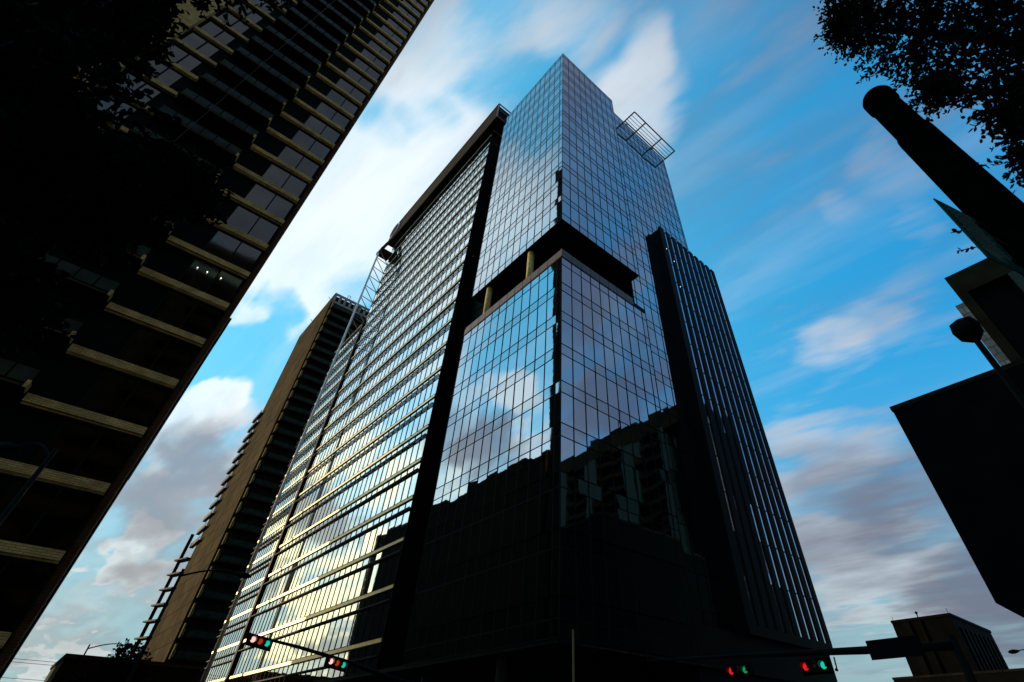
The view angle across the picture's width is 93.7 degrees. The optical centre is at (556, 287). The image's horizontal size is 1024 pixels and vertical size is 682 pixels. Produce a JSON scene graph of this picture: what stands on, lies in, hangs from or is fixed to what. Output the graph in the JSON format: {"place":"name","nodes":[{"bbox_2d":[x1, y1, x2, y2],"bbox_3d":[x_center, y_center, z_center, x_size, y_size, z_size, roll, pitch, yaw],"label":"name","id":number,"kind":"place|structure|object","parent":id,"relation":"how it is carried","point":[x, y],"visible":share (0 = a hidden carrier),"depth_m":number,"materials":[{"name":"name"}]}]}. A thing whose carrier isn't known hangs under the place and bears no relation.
{"place":"outdoors","nodes":[
{"label":"outdoors","id":0,"kind":"place"},
{"bbox_2d":[0,442,58,524],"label":"street lamp","id":1,"kind":"object","parent":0,"point":[7,446],"visible":1,"depth_m":15.84,"materials":[{"name":"metal"}]},
{"bbox_2d":[0,318,231,678],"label":"building edge","id":2,"kind":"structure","parent":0,"point":[101,519],"depth_m":44.98,"materials":[{"name":"concrete"}]},
{"bbox_2d":[0,0,433,672],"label":"building","id":3,"kind":"structure","parent":0,"point":[266,106],"depth_m":36.80,"materials":[{"name":"concrete"}]},
{"bbox_2d":[0,556,52,629],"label":"window","id":4,"kind":"structure","parent":3,"relation":"in","point":[19,579],"depth_m":23.60,"materials":[{"name":"black glass"}]},
{"bbox_2d":[0,477,98,548],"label":"window","id":5,"kind":"structure","parent":3,"relation":"in","point":[49,515],"depth_m":25.38,"materials":[{"name":"black glass"}]},
{"bbox_2d":[29,417,137,481],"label":"window","id":6,"kind":"structure","parent":3,"relation":"in","point":[87,450],"depth_m":27.76,"materials":[{"name":"black glass"}]},
{"bbox_2d":[97,100,136,121],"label":"window","id":7,"kind":"structure","parent":3,"relation":"in","point":[125,105],"depth_m":39.57,"materials":[{"name":"grey glass"}]},
{"bbox_2d":[76,367,170,426],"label":"window","id":8,"kind":"structure","parent":3,"relation":"in","point":[116,394],"depth_m":30.18,"materials":[{"name":"black glass"}]},
{"bbox_2d":[116,73,161,102],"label":"window","id":9,"kind":"structure","parent":3,"relation":"in","point":[143,84],"depth_m":42.06,"materials":[{"name":"grey glass"}]},
{"bbox_2d":[114,325,198,378],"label":"window","id":10,"kind":"structure","parent":3,"relation":"in","point":[148,348],"depth_m":32.65,"materials":[{"name":"black glass"}]},
{"bbox_2d":[149,60,183,86],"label":"window","id":11,"kind":"structure","parent":3,"relation":"in","point":[167,75],"depth_m":44.48,"materials":[{"name":"grey glass"}]},
{"bbox_2d":[148,288,222,337],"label":"window","id":12,"kind":"structure","parent":3,"relation":"in","point":[177,309],"depth_m":35.12,"materials":[{"name":"black glass"}]},
{"bbox_2d":[168,44,202,70],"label":"window","id":13,"kind":"structure","parent":3,"relation":"in","point":[185,59],"depth_m":46.84,"materials":[{"name":"grey glass"}]},
{"bbox_2d":[182,32,219,57],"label":"window","id":14,"kind":"structure","parent":3,"relation":"in","point":[196,41],"depth_m":49.19,"materials":[{"name":"grey glass"}]},
{"bbox_2d":[177,256,243,301],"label":"window","id":15,"kind":"structure","parent":3,"relation":"in","point":[218,282],"depth_m":37.60,"materials":[{"name":"black glass"}]},
{"bbox_2d":[201,21,235,44],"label":"window","id":16,"kind":"structure","parent":3,"relation":"in","point":[211,28],"depth_m":51.67,"materials":[{"name":"grey glass"}]},
{"bbox_2d":[202,228,262,270],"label":"window","id":17,"kind":"structure","parent":3,"relation":"in","point":[222,244],"depth_m":40.06,"materials":[{"name":"grey glass"}]},
{"bbox_2d":[217,13,249,33],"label":"window","id":18,"kind":"structure","parent":3,"relation":"in","point":[233,20],"depth_m":54.20,"materials":[{"name":"grey glass"}]},
{"bbox_2d":[233,2,263,22],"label":"window","id":19,"kind":"structure","parent":3,"relation":"in","point":[256,17],"depth_m":56.72,"materials":[{"name":"grey glass"}]},
{"bbox_2d":[226,204,279,243],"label":"window","id":20,"kind":"structure","parent":3,"relation":"in","point":[241,218],"depth_m":42.54,"materials":[{"name":"grey glass"}]},
{"bbox_2d":[250,0,272,13],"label":"window","id":21,"kind":"structure","parent":3,"relation":"in","point":[255,2],"depth_m":58.93,"materials":[{"name":"grey glass"}]},
{"bbox_2d":[243,182,294,218],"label":"window","id":22,"kind":"structure","parent":3,"relation":"in","point":[260,195],"depth_m":45.01,"materials":[{"name":"grey glass"}]},
{"bbox_2d":[261,162,307,196],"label":"window","id":23,"kind":"structure","parent":3,"relation":"in","point":[277,175],"depth_m":47.48,"materials":[{"name":"grey glass"}]},
{"bbox_2d":[276,144,319,176],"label":"window","id":24,"kind":"structure","parent":3,"relation":"in","point":[288,154],"depth_m":49.94,"materials":[{"name":"grey glass"}]},
{"bbox_2d":[290,128,330,158],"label":"window","id":25,"kind":"structure","parent":3,"relation":"in","point":[301,137],"depth_m":52.41,"materials":[{"name":"grey glass"}]},
{"bbox_2d":[303,113,340,142],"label":"window","id":26,"kind":"structure","parent":3,"relation":"in","point":[313,122],"depth_m":54.88,"materials":[{"name":"grey glass"}]},
{"bbox_2d":[315,100,350,127],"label":"window","id":27,"kind":"structure","parent":3,"relation":"in","point":[323,107],"depth_m":57.36,"materials":[{"name":"grey glass"}]},
{"bbox_2d":[326,87,358,114],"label":"window","id":28,"kind":"structure","parent":3,"relation":"in","point":[333,94],"depth_m":59.80,"materials":[{"name":"grey glass"}]},
{"bbox_2d":[335,76,366,102],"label":"window","id":29,"kind":"structure","parent":3,"relation":"in","point":[347,86],"depth_m":62.29,"materials":[{"name":"grey glass"}]},
{"bbox_2d":[344,66,374,90],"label":"window","id":30,"kind":"structure","parent":3,"relation":"in","point":[351,72],"depth_m":64.75,"materials":[{"name":"grey glass"}]},
{"bbox_2d":[353,56,380,79],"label":"window","id":31,"kind":"structure","parent":3,"relation":"in","point":[358,61],"depth_m":67.23,"materials":[{"name":"grey glass"}]},
{"bbox_2d":[360,47,386,69],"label":"window","id":32,"kind":"structure","parent":3,"relation":"in","point":[366,52],"depth_m":69.69,"materials":[{"name":"grey glass"}]},
{"bbox_2d":[368,39,392,60],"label":"window","id":33,"kind":"structure","parent":3,"relation":"in","point":[372,43],"depth_m":72.15,"materials":[{"name":"grey glass"}]},
{"bbox_2d":[374,31,398,51],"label":"window","id":34,"kind":"structure","parent":3,"relation":"in","point":[379,35],"depth_m":74.62,"materials":[{"name":"grey glass"}]},
{"bbox_2d":[380,23,403,43],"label":"window","id":35,"kind":"structure","parent":3,"relation":"in","point":[387,29],"depth_m":77.09,"materials":[{"name":"grey glass"}]},
{"bbox_2d":[386,16,408,35],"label":"window","id":36,"kind":"structure","parent":3,"relation":"in","point":[390,20],"depth_m":79.54,"materials":[{"name":"grey glass"}]},
{"bbox_2d":[392,10,412,28],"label":"window","id":37,"kind":"structure","parent":3,"relation":"in","point":[395,13],"depth_m":82.02,"materials":[{"name":"grey glass"}]},
{"bbox_2d":[397,4,417,21],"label":"window","id":38,"kind":"structure","parent":3,"relation":"in","point":[400,7],"depth_m":84.50,"materials":[{"name":"grey glass"}]},
{"bbox_2d":[402,0,421,15],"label":"window","id":39,"kind":"structure","parent":3,"relation":"in","point":[406,2],"depth_m":86.97,"materials":[{"name":"grey glass"}]},
{"bbox_2d":[412,0,425,9],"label":"window","id":40,"kind":"structure","parent":3,"relation":"in","point":[417,2],"depth_m":89.73,"materials":[{"name":"grey glass"}]},
{"bbox_2d":[0,0,1023,681],"label":"sky","id":41,"kind":"structure","parent":0,"point":[830,252],"materials":[{"name":"blue"}]},
{"bbox_2d":[200,54,837,681],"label":"glass tower","id":42,"kind":"structure","parent":0,"point":[532,436],"depth_m":55.56,"materials":[{"name":"blue glass"}]},
{"bbox_2d":[664,232,758,625],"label":"slot window","id":43,"kind":"structure","parent":42,"relation":"in","point":[688,332],"depth_m":55.78,"materials":[{"name":"black glass"}]},
{"bbox_2d":[670,237,767,627],"bbox_3d":[20.112,11.673,65.364,0.740,57.640,0.070,33,-53,-28],"label":"slot window","id":44,"kind":"structure","parent":42,"relation":"in","point":[707,386],"depth_m":56.63,"materials":[{"name":"black glass"}]},
{"bbox_2d":[676,242,777,630],"bbox_3d":[21.373,12.480,66.169,0.740,57.640,0.070,33,-53,-28],"label":"slot window","id":45,"kind":"structure","parent":42,"relation":"in","point":[721,416],"depth_m":57.58,"materials":[{"name":"black glass"}]},
{"bbox_2d":[682,247,786,632],"bbox_3d":[22.635,13.286,66.974,0.740,57.640,0.070,33,-53,-28],"label":"slot window","id":46,"kind":"structure","parent":42,"relation":"in","point":[732,434],"depth_m":58.44,"materials":[{"name":"black glass"}]},
{"bbox_2d":[688,252,795,635],"bbox_3d":[23.896,14.093,67.779,0.740,57.640,0.071,33,-53,-28],"label":"slot window","id":47,"kind":"structure","parent":42,"relation":"in","point":[744,455],"depth_m":59.41,"materials":[{"name":"black glass"}]},
{"bbox_2d":[694,257,803,637],"bbox_3d":[25.157,14.900,68.584,0.740,57.640,0.070,33,-53,-28],"label":"slot window","id":48,"kind":"structure","parent":42,"relation":"in","point":[768,518],"depth_m":60.54,"materials":[{"name":"black glass"}]},
{"bbox_2d":[699,262,811,639],"bbox_3d":[26.419,15.706,69.389,0.740,57.640,0.070,33,-53,-28],"label":"slot window","id":49,"kind":"structure","parent":42,"relation":"in","point":[774,516],"depth_m":61.15,"materials":[{"name":"black glass"}]},
{"bbox_2d":[705,267,819,641],"bbox_3d":[27.680,16.513,70.195,0.740,57.640,0.070,33,-53,-28],"label":"slot window","id":50,"kind":"structure","parent":42,"relation":"in","point":[796,568],"depth_m":62.11,"materials":[{"name":"black glass"}]},
{"bbox_2d":[710,271,827,643],"bbox_3d":[28.941,17.320,71.000,0.740,57.640,0.072,33,-53,-28],"label":"slot window","id":51,"kind":"structure","parent":42,"relation":"in","point":[813,602],"depth_m":62.93,"materials":[{"name":"black glass"}]},
{"bbox_2d":[890,358,1023,617],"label":"blank building","id":52,"kind":"structure","parent":0,"point":[965,437],"depth_m":38.39,"materials":[{"name":"concrete"}]},
{"bbox_2d":[944,258,1023,365],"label":"terrace block","id":53,"kind":"structure","parent":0,"point":[989,292],"depth_m":85.41,"materials":[{"name":"concrete"}]},
{"label":"ground","id":54,"kind":"structure","parent":0,"visible":0},
{"bbox_2d":[128,293,369,681],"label":"balcony tower","id":55,"kind":"structure","parent":54,"relation":"on","point":[192,619],"depth_m":121.85,"materials":[{"name":"brown concrete"}]},
{"bbox_2d":[890,609,1008,675],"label":"ribbed building","id":56,"kind":"structure","parent":54,"relation":"on","point":[979,647],"depth_m":106.91,"materials":[{"name":"concrete"}]},
{"bbox_2d":[892,668,1023,681],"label":"podium","id":57,"kind":"object","parent":54,"relation":"on","point":[1010,675],"visible":1,"depth_m":97.11,"materials":[{"name":"concrete"}]},
{"label":"avenue","id":58,"kind":"structure","parent":0,"visible":0},
{"bbox_2d":[71,643,131,676],"bbox_3d":[-45.914,39.939,46.134,3.840,9.320,0.337,33,-53,-28],"label":"street lamp","id":59,"kind":"object","parent":58,"relation":"on","point":[130,646],"visible":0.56,"depth_m":48.00,"materials":[{"name":"metal"}]},
{"bbox_2d":[80,638,153,681],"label":"street tree","id":60,"kind":"object","parent":58,"relation":"on","point":[116,670],"visible":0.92,"depth_m":44.76,"materials":[{"name":"green plant"}]},
{"bbox_2d":[44,653,204,681],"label":"building","id":61,"kind":"structure","parent":58,"relation":"on","point":[63,667],"depth_m":65.83,"materials":[{"name":"black concrete"}]},
{"bbox_2d":[126,569,250,681],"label":"street lamp","id":62,"kind":"object","parent":58,"relation":"on","point":[244,575],"visible":1,"depth_m":25.88,"materials":[{"name":"metal"}]},
{"bbox_2d":[244,632,425,681],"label":"traffic signal","id":63,"kind":"object","parent":58,"relation":"on","point":[265,643],"visible":1,"depth_m":28.45,"materials":[{"name":"paint"}]},
{"bbox_2d":[572,629,574,681],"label":"slim post","id":64,"kind":"object","parent":58,"relation":"on","point":[573,669],"visible":1,"depth_m":23.80,"materials":[{"name":"grey metal"}]},
{"bbox_2d":[813,0,1023,253],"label":"tree","id":65,"kind":"object","parent":58,"relation":"on","point":[846,24],"visible":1,"depth_m":9.89,"materials":[{"name":"green plant"}]},
{"bbox_2d":[863,85,1023,276],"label":"round column","id":66,"kind":"structure","parent":58,"relation":"on","point":[988,219],"depth_m":5.15,"materials":[{"name":"paint"}]},
{"bbox_2d":[949,316,1023,407],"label":"round lamp","id":67,"kind":"object","parent":58,"relation":"on","point":[968,329],"visible":1,"depth_m":8.60,"materials":[{"name":"metal"}]},
{"label":"cross street","id":68,"kind":"structure","parent":0,"visible":0},
{"bbox_2d":[0,0,318,356],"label":"tree","id":69,"kind":"object","parent":68,"relation":"on","point":[75,176],"visible":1,"depth_m":6.44,"materials":[{"name":"green plant"}]},
{"bbox_2d":[647,634,976,681],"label":"traffic signal","id":70,"kind":"object","parent":68,"relation":"on","point":[898,647],"visible":1,"depth_m":20.45,"materials":[{"name":"paint"}]},
{"bbox_2d":[1008,649,1023,653],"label":"street lamp","id":71,"kind":"object","parent":68,"relation":"on","point":[1013,651],"visible":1,"depth_m":44.21,"materials":[{"name":"metal"}]}
]}

